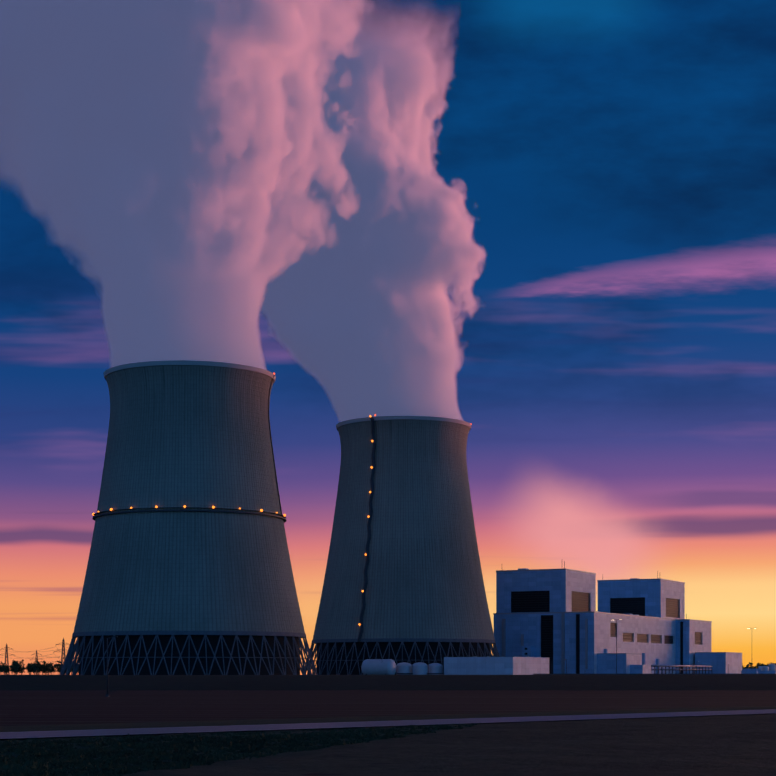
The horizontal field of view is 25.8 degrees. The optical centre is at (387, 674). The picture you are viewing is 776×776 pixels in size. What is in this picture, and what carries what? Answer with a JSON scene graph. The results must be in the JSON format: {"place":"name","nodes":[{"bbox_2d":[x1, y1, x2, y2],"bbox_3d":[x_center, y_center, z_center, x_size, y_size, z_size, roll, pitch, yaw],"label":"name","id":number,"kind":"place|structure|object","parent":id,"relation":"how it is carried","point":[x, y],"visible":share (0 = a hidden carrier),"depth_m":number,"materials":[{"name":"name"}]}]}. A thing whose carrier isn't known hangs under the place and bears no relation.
{"place":"outdoors","nodes":[
{"label":"outdoors","id":0,"kind":"place"},
{"bbox_2d":[0,690,775,775],"bbox_3d":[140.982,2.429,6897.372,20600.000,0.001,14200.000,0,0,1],"label":"ground","id":1,"kind":"structure","parent":0,"point":[37,707],"depth_m":141.97,"materials":[{"name":"soil"}]},
{"bbox_2d":[0,643,12,674],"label":"pylon","id":2,"kind":"object","parent":1,"relation":"on","point":[7,653],"visible":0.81,"depth_m":2712.42,"materials":[{"name":"grey metal"}]},
{"bbox_2d":[2,663,59,674],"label":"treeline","id":3,"kind":"object","parent":1,"relation":"on","point":[32,670],"visible":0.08,"depth_m":3391.92,"materials":[{"name":"brown plant"}]},
{"bbox_2d":[0,659,78,674],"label":"treeline","id":4,"kind":"object","parent":1,"relation":"on","point":[17,668],"visible":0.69,"depth_m":2577.11,"materials":[{"name":"green plant"}]},
{"bbox_2d":[54,638,67,674],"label":"pylon","id":5,"kind":"object","parent":1,"relation":"on","point":[62,657],"visible":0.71,"depth_m":2308.40,"materials":[{"name":"grey metal"}]},
{"bbox_2d":[3,647,74,661],"bbox_3d":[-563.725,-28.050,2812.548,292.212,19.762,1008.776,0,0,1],"label":"power lines","id":6,"kind":"object","parent":5,"relation":"hanging from","point":[45,655],"visible":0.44,"depth_m":2482.49,"materials":[{"name":"grey metal"}]},
{"bbox_2d":[105,636,117,696],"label":"lamp post","id":7,"kind":"object","parent":1,"relation":"on","point":[107,695],"visible":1,"depth_m":184.47,"materials":[{"name":"grey metal"}]},
{"bbox_2d":[60,360,317,674],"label":"cooling tower","id":8,"kind":"structure","parent":1,"relation":"on","point":[189,570],"depth_m":839.69,"materials":[{"name":"concrete"}]},
{"bbox_2d":[0,723,481,775],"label":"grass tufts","id":9,"kind":"object","parent":1,"relation":"on","point":[43,761],"visible":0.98,"depth_m":52.91,"materials":[{"name":"green plant"}]},
{"bbox_2d":[0,714,775,775],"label":"grass","id":10,"kind":"structure","parent":1,"relation":"on","point":[736,745],"depth_m":50.93,"materials":[{"name":"green plant"}]},
{"bbox_2d":[0,674,775,689],"bbox_3d":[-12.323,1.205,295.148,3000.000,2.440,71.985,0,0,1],"label":"berm grass","id":11,"kind":"structure","parent":1,"relation":"on","point":[414,682],"depth_m":272.54,"materials":[{"name":"green plant"}]},
{"bbox_2d":[493,561,741,673],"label":"power station building","id":12,"kind":"structure","parent":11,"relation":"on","point":[532,605],"depth_m":1177.80,"materials":[{"name":"concrete"},{"name":"glass"},{"name":"metal"}]},
{"bbox_2d":[0,706,775,731],"bbox_3d":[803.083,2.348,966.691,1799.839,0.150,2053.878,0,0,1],"label":"road","id":13,"kind":"structure","parent":1,"relation":"on","point":[30,728],"depth_m":88.23,"materials":[{"name":"grey asphalt"}]},
{"bbox_2d":[361,659,442,674],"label":"storage tanks","id":14,"kind":"object","parent":1,"relation":"on","point":[378,667],"visible":0.83,"depth_m":997.32,"materials":[{"name":"grey metal"}]},
{"bbox_2d":[305,414,499,674],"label":"cooling tower","id":15,"kind":"structure","parent":1,"relation":"on","point":[403,580],"depth_m":1070.40,"materials":[{"name":"concrete"}]},
{"bbox_2d":[375,657,444,674],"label":"tank fittings","id":16,"kind":"object","parent":1,"relation":"on","point":[412,673],"visible":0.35,"depth_m":998.18,"materials":[{"name":"grey metal"}]},
{"bbox_2d":[444,656,548,674],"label":"corrugated store","id":17,"kind":"structure","parent":1,"relation":"on","point":[501,665],"depth_m":990.55,"materials":[{"name":"grey"}]},
{"bbox_2d":[502,611,659,673],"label":"plant services","id":18,"kind":"object","parent":1,"relation":"on","point":[527,651],"visible":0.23,"depth_m":1160.92,"materials":[{"name":"silver metal"}]},
{"bbox_2d":[612,619,621,673],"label":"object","id":19,"kind":"object","parent":1,"relation":"on","point":[616,643],"visible":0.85,"depth_m":1113.46,"materials":[{"name":"grey metal"}]},
{"bbox_2d":[533,673,759,674],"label":"foundation","id":20,"kind":"object","parent":1,"relation":"on","point":[629,674],"visible":0.29,"depth_m":1000.12,"materials":[{"name":"grey concrete"}]},
{"bbox_2d":[651,665,711,673],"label":"pipe bridge","id":21,"kind":"structure","parent":1,"relation":"on","point":[686,669],"depth_m":1225.66,"materials":[{"name":"grey metal"}]},
{"bbox_2d":[741,666,775,673],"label":"site sheds","id":22,"kind":"object","parent":1,"relation":"on","point":[750,671],"visible":0.23,"depth_m":1317.83,"materials":[{"name":"metal"}]},
{"bbox_2d":[742,662,775,668],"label":"treeline","id":23,"kind":"object","parent":1,"relation":"on","point":[755,667],"visible":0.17,"depth_m":2399.53,"materials":[{"name":"green plant"}]},
{"bbox_2d":[761,664,775,670],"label":"site tanks","id":24,"kind":"object","parent":1,"relation":"on","point":[770,667],"visible":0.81,"depth_m":1420.54,"materials":[{"name":"grey metal"}]},
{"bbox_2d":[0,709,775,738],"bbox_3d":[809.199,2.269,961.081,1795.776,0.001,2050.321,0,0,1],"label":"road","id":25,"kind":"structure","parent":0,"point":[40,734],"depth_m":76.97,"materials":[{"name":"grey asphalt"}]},
{"bbox_2d":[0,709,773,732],"bbox_3d":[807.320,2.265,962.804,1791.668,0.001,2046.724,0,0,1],"label":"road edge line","id":26,"kind":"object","parent":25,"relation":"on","point":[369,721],"visible":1,"depth_m":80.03,"materials":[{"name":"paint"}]},
{"bbox_2d":[25,713,758,737],"bbox_3d":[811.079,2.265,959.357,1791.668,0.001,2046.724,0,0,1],"label":"road edge line","id":27,"kind":"object","parent":25,"relation":"on","point":[360,726],"visible":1,"depth_m":73.19,"materials":[{"name":"paint"}]},
{"bbox_2d":[0,0,775,674],"label":"sky","id":28,"kind":"structure","parent":0,"point":[547,228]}
]}

